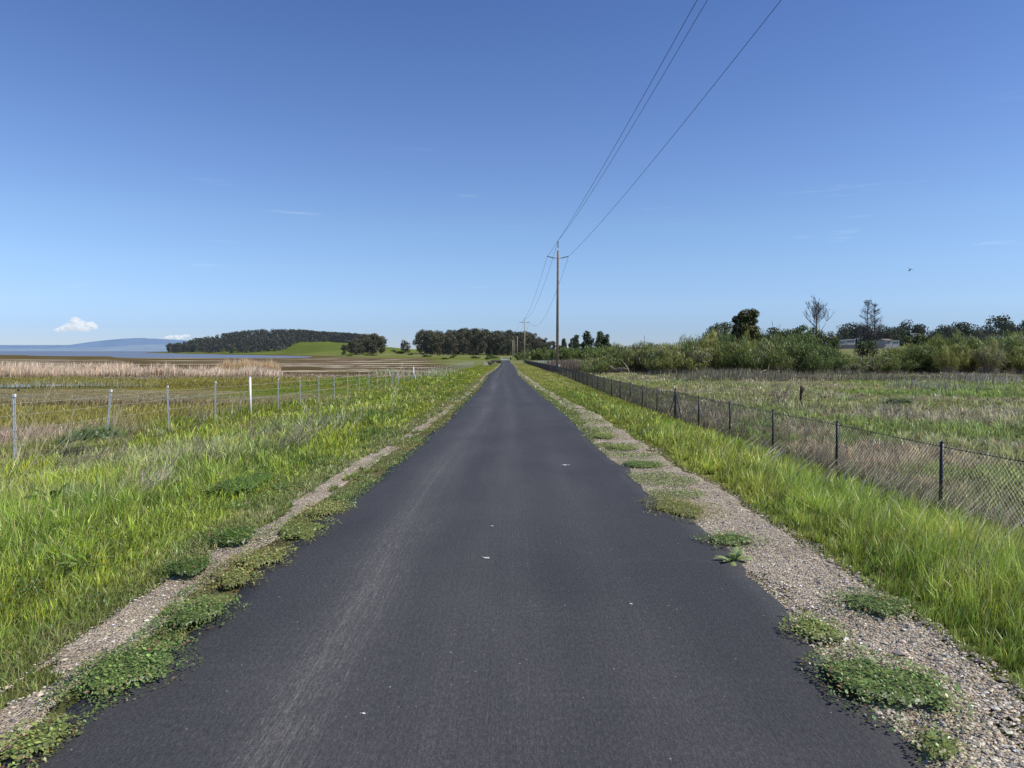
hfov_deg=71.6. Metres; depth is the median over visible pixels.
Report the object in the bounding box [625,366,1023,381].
dry weeds
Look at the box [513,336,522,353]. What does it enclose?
eucalyptus tree
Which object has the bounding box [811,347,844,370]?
dark shrub
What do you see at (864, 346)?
leafy tree
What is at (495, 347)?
eucalyptus tree
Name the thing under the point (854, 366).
willow shrub
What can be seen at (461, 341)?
eucalyptus tree
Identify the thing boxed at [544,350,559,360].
bank shrub
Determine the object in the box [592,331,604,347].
cypress tree
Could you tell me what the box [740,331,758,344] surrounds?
willow shrub
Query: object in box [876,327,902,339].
oak tree
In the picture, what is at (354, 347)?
eucalyptus tree
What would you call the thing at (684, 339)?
willow shrub
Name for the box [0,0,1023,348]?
sky
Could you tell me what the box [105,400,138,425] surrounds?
dry weed
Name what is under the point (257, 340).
headland wood
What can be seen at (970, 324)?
oak tree
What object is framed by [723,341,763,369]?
willow shrub
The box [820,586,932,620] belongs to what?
weed patch
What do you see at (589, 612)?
road
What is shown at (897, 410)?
dry weed
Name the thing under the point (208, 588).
ground cover
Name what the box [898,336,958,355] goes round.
willow shrub
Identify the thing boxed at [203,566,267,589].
weed patch
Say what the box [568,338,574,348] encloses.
cypress tree
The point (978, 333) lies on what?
oak tree
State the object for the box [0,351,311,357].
bay water
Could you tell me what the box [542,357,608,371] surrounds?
brown reeds
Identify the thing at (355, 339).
eucalyptus tree
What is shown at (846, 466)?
dead grass
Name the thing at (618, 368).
fallen tree
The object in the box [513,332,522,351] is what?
eucalyptus tree
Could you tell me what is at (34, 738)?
weed patch
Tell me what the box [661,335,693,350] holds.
willow shrub
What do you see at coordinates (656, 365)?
willow shrub
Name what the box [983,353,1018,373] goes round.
willow shrub
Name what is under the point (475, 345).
eucalyptus tree
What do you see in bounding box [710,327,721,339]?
willow shrub
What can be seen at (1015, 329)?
oak tree
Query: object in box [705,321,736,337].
oak tree
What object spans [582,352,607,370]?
willow shrub
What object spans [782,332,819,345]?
dark shrub
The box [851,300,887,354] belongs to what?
dead conifer
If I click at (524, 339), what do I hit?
utility pole
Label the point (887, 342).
house
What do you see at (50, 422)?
marsh grass
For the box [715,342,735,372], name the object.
dark shrub
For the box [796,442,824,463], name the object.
dry weed
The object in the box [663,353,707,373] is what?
willow shrub
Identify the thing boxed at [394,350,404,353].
scrub bush
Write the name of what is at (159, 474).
dry weed
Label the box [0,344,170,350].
hills
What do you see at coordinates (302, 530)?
weed patch
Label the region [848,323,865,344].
oak tree
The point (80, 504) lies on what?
verge grass
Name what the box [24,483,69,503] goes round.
broadleaf weed
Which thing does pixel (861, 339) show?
oak tree
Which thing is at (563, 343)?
cypress tree
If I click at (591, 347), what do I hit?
bank shrub
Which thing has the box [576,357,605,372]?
willow shrub
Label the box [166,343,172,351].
shore tree
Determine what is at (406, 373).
pale grass
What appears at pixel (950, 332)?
oak tree
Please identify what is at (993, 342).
willow shrub
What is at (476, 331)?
eucalyptus tree
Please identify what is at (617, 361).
willow shrub
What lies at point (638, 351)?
willow shrub
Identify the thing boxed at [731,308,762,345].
dark tree
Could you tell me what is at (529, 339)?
eucalyptus tree
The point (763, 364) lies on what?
willow shrub
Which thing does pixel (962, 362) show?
willow shrub
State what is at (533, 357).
bank shrub
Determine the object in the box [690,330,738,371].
willow shrub
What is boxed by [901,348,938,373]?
willow shrub
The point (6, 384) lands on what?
pond stalks
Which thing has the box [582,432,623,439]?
weed patch
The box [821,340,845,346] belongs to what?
building
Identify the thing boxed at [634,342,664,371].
willow shrub
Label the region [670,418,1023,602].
seed heads
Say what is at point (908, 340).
leafy tree
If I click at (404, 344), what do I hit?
lone tree
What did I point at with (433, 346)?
eucalyptus tree
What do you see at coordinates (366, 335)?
eucalyptus tree
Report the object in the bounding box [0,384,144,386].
pond water
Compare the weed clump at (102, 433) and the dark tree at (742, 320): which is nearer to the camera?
the weed clump at (102, 433)
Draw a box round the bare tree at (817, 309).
[804,295,834,332]
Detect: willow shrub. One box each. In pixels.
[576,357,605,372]
[580,360,607,373]
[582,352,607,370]
[583,342,635,361]
[599,349,633,372]
[605,345,646,372]
[616,349,650,371]
[629,340,647,370]
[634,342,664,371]
[641,350,676,373]
[646,344,663,371]
[649,343,692,372]
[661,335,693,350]
[663,346,716,372]
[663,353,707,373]
[679,335,693,343]
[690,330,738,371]
[706,340,755,373]
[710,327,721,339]
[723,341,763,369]
[730,327,756,348]
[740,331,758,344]
[746,349,777,371]
[758,337,804,371]
[758,342,805,373]
[840,362,867,373]
[849,355,880,372]
[860,357,888,372]
[866,346,909,371]
[875,354,903,373]
[880,357,918,372]
[886,343,930,372]
[890,346,920,372]
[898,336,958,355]
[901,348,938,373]
[909,348,959,373]
[930,335,977,351]
[931,345,963,373]
[932,328,993,368]
[934,332,985,369]
[938,345,976,372]
[949,348,981,372]
[953,342,990,372]
[970,344,1009,373]
[972,337,1000,370]
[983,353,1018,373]
[984,329,1010,339]
[984,345,1023,374]
[995,343,1017,371]
[1007,333,1023,346]
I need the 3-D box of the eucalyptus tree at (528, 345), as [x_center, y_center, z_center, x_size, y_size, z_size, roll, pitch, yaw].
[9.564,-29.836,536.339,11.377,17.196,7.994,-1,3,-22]
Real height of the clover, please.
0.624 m
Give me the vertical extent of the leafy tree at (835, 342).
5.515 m
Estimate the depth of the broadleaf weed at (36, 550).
5.13 m
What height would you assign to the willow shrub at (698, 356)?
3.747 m
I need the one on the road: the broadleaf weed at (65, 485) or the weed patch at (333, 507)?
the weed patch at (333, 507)
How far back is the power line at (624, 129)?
30.52 m
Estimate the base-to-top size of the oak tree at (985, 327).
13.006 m
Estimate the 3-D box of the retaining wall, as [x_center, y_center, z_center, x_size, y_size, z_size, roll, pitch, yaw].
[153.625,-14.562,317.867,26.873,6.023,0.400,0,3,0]
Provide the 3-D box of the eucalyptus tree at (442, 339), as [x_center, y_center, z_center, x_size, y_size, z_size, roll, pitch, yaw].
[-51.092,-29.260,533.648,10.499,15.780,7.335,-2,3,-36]
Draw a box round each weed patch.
[0,711,85,767]
[40,631,202,710]
[148,592,250,634]
[153,553,224,581]
[188,469,299,505]
[194,523,271,550]
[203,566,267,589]
[227,544,299,575]
[257,516,341,544]
[294,499,356,518]
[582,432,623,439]
[594,443,645,449]
[612,458,669,467]
[638,495,725,521]
[691,530,772,549]
[779,611,866,648]
[796,644,985,733]
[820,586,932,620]
[900,723,978,767]
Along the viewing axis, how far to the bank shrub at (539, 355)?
260.31 m
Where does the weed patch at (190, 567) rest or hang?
on the ground at (328, 357)
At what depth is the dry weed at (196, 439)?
10.27 m
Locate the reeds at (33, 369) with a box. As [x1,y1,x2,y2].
[0,360,283,376]
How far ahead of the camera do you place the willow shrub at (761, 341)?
86.84 m
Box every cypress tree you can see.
[560,338,568,348]
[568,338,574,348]
[573,334,580,350]
[579,330,594,350]
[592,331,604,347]
[603,334,611,348]
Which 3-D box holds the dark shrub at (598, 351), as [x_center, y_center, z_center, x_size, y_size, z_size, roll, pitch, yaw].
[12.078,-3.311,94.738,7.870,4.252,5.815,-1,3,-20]
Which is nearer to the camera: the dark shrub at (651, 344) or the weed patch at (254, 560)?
the weed patch at (254, 560)
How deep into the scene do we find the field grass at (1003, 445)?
21.09 m
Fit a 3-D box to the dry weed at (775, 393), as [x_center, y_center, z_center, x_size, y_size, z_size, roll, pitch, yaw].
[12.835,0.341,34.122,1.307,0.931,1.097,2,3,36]
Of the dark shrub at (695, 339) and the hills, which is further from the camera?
the hills
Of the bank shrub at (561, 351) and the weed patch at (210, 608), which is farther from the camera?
the bank shrub at (561, 351)
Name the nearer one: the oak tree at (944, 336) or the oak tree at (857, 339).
the oak tree at (944, 336)
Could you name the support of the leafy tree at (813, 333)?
on the ground at (328, 357)
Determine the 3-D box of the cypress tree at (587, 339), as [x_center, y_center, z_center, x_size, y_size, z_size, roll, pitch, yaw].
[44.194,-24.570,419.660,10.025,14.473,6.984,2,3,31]
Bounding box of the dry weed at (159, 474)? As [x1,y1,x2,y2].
[115,436,187,493]
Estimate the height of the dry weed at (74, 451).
1.086 m
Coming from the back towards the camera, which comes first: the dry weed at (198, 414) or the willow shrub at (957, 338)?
the willow shrub at (957, 338)
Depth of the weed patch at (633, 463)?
9.54 m
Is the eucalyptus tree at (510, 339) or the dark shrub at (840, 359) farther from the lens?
the eucalyptus tree at (510, 339)
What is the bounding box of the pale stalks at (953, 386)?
[885,371,1023,390]
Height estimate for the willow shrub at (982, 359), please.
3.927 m
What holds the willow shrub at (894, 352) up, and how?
on the ground at (328, 357)
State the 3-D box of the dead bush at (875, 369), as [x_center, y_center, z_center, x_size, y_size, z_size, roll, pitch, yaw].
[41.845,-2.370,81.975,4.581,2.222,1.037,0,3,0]
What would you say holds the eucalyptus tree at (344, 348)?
on the ground at (328, 357)
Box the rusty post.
[799,386,803,403]
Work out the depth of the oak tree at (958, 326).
366.49 m
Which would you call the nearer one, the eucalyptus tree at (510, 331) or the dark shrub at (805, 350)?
the dark shrub at (805, 350)
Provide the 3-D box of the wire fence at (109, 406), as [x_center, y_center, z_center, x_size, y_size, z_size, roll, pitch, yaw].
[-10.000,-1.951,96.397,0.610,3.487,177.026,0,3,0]
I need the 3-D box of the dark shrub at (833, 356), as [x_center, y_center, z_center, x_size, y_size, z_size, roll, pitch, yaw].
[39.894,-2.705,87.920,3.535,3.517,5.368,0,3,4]
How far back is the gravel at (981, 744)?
3.64 m
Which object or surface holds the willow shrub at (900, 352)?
on the ground at (328, 357)
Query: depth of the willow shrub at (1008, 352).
85.79 m
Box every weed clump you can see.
[40,422,133,457]
[881,396,919,409]
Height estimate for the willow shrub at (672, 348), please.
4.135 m
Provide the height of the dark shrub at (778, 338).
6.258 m
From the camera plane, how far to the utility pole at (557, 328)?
87.58 m
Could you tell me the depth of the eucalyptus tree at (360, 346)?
578.74 m
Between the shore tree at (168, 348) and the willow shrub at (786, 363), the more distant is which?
the shore tree at (168, 348)
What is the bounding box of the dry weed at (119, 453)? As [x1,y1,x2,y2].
[93,418,141,462]
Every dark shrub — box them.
[578,345,631,370]
[644,341,660,348]
[645,348,677,372]
[677,339,726,371]
[692,333,736,341]
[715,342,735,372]
[716,331,746,369]
[728,349,765,371]
[737,339,778,366]
[759,330,814,346]
[767,328,822,346]
[775,344,820,372]
[779,336,835,372]
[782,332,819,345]
[791,352,826,373]
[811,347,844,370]
[816,357,853,373]
[817,349,841,371]
[830,356,852,368]
[838,352,864,361]
[858,360,879,372]
[864,352,904,372]
[903,341,969,372]
[908,358,936,372]
[997,335,1023,371]
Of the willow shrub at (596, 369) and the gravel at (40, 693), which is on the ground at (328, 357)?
the willow shrub at (596, 369)
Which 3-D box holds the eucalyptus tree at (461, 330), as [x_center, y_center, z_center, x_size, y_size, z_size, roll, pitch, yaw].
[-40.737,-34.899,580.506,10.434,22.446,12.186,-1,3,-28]
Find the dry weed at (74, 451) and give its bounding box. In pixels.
[39,410,129,473]
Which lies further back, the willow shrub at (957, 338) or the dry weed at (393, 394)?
the willow shrub at (957, 338)
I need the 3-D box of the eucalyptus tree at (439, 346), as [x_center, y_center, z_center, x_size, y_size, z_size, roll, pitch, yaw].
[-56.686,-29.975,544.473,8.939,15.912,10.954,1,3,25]
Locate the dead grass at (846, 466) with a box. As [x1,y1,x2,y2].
[550,371,1023,533]
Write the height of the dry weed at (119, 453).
0.815 m
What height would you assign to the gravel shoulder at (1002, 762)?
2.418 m
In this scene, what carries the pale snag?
on the ground at (328, 357)
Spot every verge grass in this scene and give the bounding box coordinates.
[0,368,488,693]
[521,368,1023,695]
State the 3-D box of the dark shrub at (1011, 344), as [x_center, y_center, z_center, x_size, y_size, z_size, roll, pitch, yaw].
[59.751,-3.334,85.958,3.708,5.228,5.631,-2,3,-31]
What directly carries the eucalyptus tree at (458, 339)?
on the ground at (328, 357)
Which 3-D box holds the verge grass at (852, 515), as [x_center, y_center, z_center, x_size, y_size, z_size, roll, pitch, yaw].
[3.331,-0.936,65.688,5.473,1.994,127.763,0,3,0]
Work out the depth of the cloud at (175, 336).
8949.34 m
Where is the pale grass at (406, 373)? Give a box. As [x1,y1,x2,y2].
[372,367,464,376]
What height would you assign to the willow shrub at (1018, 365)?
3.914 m
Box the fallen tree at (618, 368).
[606,359,629,373]
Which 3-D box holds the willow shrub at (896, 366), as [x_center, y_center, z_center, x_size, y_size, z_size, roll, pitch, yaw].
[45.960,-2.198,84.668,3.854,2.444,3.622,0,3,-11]
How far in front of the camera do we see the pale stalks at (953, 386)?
49.79 m
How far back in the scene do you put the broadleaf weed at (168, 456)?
10.78 m
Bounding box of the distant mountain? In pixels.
[0,338,187,348]
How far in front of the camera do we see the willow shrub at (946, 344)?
91.08 m
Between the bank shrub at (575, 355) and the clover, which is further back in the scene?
the bank shrub at (575, 355)
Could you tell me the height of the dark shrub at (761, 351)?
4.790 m
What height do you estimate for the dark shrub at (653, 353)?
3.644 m
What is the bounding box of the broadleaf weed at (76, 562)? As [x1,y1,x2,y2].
[54,553,113,566]
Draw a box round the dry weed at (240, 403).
[228,393,249,417]
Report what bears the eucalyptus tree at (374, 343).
on the ground at (328, 357)
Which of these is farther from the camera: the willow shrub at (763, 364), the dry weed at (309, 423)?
the willow shrub at (763, 364)
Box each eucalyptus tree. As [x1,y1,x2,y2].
[340,345,347,354]
[346,340,354,353]
[350,342,357,353]
[353,338,359,353]
[355,339,365,353]
[361,336,371,352]
[363,333,377,352]
[368,339,377,353]
[370,333,381,353]
[378,336,385,353]
[412,330,423,352]
[417,329,431,353]
[421,332,431,354]
[427,332,440,354]
[433,335,441,353]
[438,335,449,354]
[445,332,458,354]
[452,332,462,354]
[456,328,466,352]
[458,331,470,354]
[460,329,475,354]
[471,331,480,354]
[474,328,485,353]
[475,331,487,353]
[485,331,496,354]
[485,334,494,354]
[489,333,501,354]
[493,331,505,354]
[496,336,507,354]
[500,331,506,354]
[505,330,515,354]
[505,334,516,355]
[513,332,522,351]
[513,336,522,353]
[518,334,531,352]
[525,335,535,352]
[531,333,536,349]
[532,338,541,349]
[544,342,550,351]
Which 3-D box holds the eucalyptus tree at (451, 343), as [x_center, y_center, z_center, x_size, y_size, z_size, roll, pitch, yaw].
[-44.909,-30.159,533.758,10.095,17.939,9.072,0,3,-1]
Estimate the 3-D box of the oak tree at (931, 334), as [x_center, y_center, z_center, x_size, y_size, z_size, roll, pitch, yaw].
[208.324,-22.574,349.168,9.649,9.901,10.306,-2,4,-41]
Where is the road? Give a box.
[1,360,926,767]
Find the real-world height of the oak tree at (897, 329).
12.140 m
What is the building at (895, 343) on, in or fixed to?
on the ground at (328, 357)
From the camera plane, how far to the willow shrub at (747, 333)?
91.50 m
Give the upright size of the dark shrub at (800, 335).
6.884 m
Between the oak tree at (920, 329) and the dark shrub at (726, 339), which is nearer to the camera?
the dark shrub at (726, 339)
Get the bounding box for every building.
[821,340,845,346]
[840,339,855,344]
[892,340,899,347]
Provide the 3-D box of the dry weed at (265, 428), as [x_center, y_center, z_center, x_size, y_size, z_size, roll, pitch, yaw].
[-4.998,0.798,14.073,0.497,0.748,0.790,2,4,41]
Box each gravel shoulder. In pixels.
[0,364,499,751]
[511,362,1023,767]
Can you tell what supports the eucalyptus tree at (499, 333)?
on the ground at (328, 357)
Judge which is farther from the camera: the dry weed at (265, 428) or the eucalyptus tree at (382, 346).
the eucalyptus tree at (382, 346)
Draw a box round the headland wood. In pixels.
[170,329,387,352]
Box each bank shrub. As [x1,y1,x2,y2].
[514,352,528,359]
[521,349,538,359]
[533,349,550,359]
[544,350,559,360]
[551,346,571,359]
[559,349,576,359]
[572,352,583,360]
[577,345,600,355]
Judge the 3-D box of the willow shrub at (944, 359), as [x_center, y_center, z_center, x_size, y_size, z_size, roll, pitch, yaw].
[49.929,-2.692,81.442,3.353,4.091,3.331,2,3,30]
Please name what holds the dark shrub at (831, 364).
on the ground at (328, 357)
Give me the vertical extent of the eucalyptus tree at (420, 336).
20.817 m
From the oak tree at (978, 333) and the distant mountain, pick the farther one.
the distant mountain
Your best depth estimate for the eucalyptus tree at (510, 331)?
581.41 m
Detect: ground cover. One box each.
[0,370,494,767]
[515,368,705,499]
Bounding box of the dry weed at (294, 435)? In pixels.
[275,404,335,450]
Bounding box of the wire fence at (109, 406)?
[0,362,473,459]
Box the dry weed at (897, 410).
[874,395,915,422]
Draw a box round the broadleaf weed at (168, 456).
[153,451,180,460]
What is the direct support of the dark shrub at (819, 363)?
on the ground at (328, 357)
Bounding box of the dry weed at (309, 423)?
[286,396,334,441]
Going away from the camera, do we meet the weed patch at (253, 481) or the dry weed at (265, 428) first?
the weed patch at (253, 481)
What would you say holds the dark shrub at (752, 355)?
on the ground at (328, 357)
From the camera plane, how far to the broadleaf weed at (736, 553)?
5.00 m
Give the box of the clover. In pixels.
[0,395,458,620]
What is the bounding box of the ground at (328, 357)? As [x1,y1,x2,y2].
[0,341,1023,764]
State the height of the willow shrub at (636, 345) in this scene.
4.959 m
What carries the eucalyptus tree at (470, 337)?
on the ground at (328, 357)
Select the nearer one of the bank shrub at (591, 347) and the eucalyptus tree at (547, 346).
the bank shrub at (591, 347)
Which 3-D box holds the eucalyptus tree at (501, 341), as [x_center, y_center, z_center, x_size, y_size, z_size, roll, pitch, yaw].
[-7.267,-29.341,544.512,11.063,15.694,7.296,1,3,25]
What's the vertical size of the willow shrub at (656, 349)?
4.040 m
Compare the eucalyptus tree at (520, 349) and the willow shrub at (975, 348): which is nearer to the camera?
the willow shrub at (975, 348)
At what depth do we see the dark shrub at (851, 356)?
92.43 m
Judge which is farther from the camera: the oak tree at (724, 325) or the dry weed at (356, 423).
the oak tree at (724, 325)
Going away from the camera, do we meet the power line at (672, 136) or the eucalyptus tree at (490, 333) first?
the power line at (672, 136)
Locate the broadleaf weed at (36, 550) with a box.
[31,544,46,558]
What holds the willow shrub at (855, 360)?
on the ground at (328, 357)
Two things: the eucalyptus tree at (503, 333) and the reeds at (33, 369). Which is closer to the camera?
the reeds at (33, 369)
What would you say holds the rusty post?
on the ground at (328, 357)
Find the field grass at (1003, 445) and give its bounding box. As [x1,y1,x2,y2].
[554,370,1023,528]
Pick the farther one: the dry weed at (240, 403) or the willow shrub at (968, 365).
the willow shrub at (968, 365)
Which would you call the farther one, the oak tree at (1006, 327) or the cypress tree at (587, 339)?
the cypress tree at (587, 339)
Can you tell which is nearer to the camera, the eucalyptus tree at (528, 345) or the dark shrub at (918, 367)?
the dark shrub at (918, 367)
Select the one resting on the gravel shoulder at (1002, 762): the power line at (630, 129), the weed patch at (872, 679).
the weed patch at (872, 679)
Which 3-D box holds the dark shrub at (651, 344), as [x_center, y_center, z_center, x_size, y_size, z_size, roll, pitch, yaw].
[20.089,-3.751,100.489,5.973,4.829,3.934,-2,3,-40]
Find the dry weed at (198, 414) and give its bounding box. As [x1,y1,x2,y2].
[182,398,215,430]
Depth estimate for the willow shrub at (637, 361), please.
90.56 m
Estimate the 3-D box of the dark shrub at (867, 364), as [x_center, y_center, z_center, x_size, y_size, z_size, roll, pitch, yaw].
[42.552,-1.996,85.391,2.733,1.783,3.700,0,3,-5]
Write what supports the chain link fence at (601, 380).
on the ground at (328, 357)
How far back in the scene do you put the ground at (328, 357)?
41.09 m
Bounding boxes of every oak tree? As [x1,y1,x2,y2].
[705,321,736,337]
[827,331,841,338]
[835,326,851,338]
[836,322,857,338]
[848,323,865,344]
[855,326,872,343]
[871,324,891,344]
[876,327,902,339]
[890,326,905,342]
[895,325,909,345]
[899,319,923,345]
[910,323,929,345]
[925,328,943,342]
[934,324,950,338]
[937,333,950,341]
[942,326,962,338]
[949,320,969,340]
[960,321,978,337]
[961,326,982,337]
[975,324,994,334]
[984,313,1017,334]
[986,326,1007,336]
[995,322,1013,335]
[1003,324,1023,335]
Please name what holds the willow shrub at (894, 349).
on the ground at (328, 357)
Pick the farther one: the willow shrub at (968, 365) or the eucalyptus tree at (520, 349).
the eucalyptus tree at (520, 349)
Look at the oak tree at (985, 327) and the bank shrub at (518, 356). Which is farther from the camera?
the oak tree at (985, 327)
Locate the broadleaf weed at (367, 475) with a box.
[358,473,373,478]
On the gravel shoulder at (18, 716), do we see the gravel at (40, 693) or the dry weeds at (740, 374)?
the gravel at (40, 693)
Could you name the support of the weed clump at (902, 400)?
on the ground at (328, 357)
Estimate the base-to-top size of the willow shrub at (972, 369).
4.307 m
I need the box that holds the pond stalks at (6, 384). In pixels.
[0,377,159,388]
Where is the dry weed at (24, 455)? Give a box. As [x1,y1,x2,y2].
[0,377,109,479]
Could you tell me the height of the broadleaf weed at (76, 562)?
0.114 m
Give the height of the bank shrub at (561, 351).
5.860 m
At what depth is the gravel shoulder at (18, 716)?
3.94 m
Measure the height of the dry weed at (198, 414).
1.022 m
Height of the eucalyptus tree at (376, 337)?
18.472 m
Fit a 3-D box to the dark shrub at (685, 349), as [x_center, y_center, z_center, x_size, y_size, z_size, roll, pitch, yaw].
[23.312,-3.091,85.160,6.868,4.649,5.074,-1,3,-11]
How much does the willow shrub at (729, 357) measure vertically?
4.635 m
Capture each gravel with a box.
[0,426,425,751]
[578,424,1023,767]
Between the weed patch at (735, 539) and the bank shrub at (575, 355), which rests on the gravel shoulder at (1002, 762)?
the weed patch at (735, 539)
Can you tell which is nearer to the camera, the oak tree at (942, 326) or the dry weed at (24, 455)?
the dry weed at (24, 455)
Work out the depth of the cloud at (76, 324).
8917.05 m
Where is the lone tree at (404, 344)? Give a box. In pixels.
[400,340,410,352]
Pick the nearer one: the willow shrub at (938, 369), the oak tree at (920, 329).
the willow shrub at (938, 369)
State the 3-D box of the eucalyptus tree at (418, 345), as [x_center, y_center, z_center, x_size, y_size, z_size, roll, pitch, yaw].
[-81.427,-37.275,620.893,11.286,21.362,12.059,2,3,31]
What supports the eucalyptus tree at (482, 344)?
on the ground at (328, 357)
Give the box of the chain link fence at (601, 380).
[523,358,1023,535]
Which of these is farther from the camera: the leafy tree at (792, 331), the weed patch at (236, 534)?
the leafy tree at (792, 331)
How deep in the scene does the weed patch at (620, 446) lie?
11.52 m
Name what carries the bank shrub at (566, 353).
on the ground at (328, 357)
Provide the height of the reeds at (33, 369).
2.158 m
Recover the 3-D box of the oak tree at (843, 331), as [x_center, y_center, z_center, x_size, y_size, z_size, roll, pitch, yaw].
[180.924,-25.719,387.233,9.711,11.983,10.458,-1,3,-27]
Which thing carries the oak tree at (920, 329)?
on the ground at (328, 357)
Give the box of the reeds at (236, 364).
[212,357,280,371]
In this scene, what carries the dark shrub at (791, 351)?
on the ground at (328, 357)
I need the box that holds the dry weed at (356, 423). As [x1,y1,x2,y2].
[327,400,370,432]
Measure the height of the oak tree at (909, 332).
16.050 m
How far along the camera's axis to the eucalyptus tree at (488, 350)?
556.46 m
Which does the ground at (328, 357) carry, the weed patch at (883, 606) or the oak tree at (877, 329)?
the oak tree at (877, 329)
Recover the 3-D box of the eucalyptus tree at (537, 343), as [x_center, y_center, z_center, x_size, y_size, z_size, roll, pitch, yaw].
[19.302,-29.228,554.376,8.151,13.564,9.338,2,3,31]
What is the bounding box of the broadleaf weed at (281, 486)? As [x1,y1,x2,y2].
[271,482,295,490]
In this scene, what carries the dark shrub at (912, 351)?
on the ground at (328, 357)
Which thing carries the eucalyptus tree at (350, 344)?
on the ground at (328, 357)
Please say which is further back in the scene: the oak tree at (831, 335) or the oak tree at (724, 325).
the oak tree at (831, 335)
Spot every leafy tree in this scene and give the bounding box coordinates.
[761,327,780,338]
[779,327,803,341]
[799,324,825,345]
[816,334,841,353]
[853,340,878,357]
[902,334,929,347]
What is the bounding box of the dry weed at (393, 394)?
[388,357,405,409]
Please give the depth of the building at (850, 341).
334.45 m
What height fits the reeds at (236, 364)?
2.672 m
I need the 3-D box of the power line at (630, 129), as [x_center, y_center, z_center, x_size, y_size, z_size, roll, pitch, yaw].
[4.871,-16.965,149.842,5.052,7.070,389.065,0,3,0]
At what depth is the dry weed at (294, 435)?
11.70 m
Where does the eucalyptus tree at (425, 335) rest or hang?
on the ground at (328, 357)
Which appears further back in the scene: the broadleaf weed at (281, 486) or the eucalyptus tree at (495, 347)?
the eucalyptus tree at (495, 347)
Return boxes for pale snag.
[755,342,769,372]
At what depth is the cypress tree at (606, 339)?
417.78 m
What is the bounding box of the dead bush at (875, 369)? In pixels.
[855,354,889,372]
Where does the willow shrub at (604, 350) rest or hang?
on the ground at (328, 357)
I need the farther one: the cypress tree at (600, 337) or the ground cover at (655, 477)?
the cypress tree at (600, 337)
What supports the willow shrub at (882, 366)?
on the ground at (328, 357)
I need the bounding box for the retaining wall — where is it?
[826,345,885,348]
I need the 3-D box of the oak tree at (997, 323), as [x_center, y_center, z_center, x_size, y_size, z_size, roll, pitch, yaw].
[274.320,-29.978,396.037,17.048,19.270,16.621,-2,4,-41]
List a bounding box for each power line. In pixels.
[515,0,696,334]
[523,1,706,322]
[529,0,780,325]
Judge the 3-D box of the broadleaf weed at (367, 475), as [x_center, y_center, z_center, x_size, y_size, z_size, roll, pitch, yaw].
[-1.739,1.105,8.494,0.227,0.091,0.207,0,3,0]
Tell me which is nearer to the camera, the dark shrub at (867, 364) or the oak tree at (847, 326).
the dark shrub at (867, 364)
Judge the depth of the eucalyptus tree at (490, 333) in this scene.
575.91 m
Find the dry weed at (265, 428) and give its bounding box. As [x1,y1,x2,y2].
[244,406,281,443]
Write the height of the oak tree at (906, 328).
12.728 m
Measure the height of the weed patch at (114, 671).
0.107 m
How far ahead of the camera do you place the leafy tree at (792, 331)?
97.31 m
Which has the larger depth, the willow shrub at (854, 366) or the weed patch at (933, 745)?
the willow shrub at (854, 366)
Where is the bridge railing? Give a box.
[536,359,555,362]
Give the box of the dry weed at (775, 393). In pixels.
[767,382,794,400]
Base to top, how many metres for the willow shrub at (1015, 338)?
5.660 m
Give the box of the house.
[876,339,891,348]
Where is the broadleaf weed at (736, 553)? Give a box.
[713,546,753,565]
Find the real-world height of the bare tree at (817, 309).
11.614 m
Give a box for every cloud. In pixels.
[55,317,96,331]
[165,334,189,339]
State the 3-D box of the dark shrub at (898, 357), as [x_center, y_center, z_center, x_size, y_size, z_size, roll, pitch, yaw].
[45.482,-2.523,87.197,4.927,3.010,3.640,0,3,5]
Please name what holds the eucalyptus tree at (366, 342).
on the ground at (328, 357)
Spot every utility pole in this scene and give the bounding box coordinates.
[521,320,527,362]
[547,241,568,366]
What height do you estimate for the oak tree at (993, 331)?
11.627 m
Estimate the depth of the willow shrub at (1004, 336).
96.88 m
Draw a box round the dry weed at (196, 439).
[186,430,225,461]
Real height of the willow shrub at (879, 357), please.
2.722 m
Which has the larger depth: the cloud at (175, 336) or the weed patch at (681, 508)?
the cloud at (175, 336)
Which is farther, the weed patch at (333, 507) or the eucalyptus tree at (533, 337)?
the eucalyptus tree at (533, 337)
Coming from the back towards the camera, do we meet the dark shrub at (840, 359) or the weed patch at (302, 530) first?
the dark shrub at (840, 359)
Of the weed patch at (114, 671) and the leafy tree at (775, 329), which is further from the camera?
the leafy tree at (775, 329)
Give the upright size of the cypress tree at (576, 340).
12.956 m
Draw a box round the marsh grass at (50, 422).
[0,372,433,458]

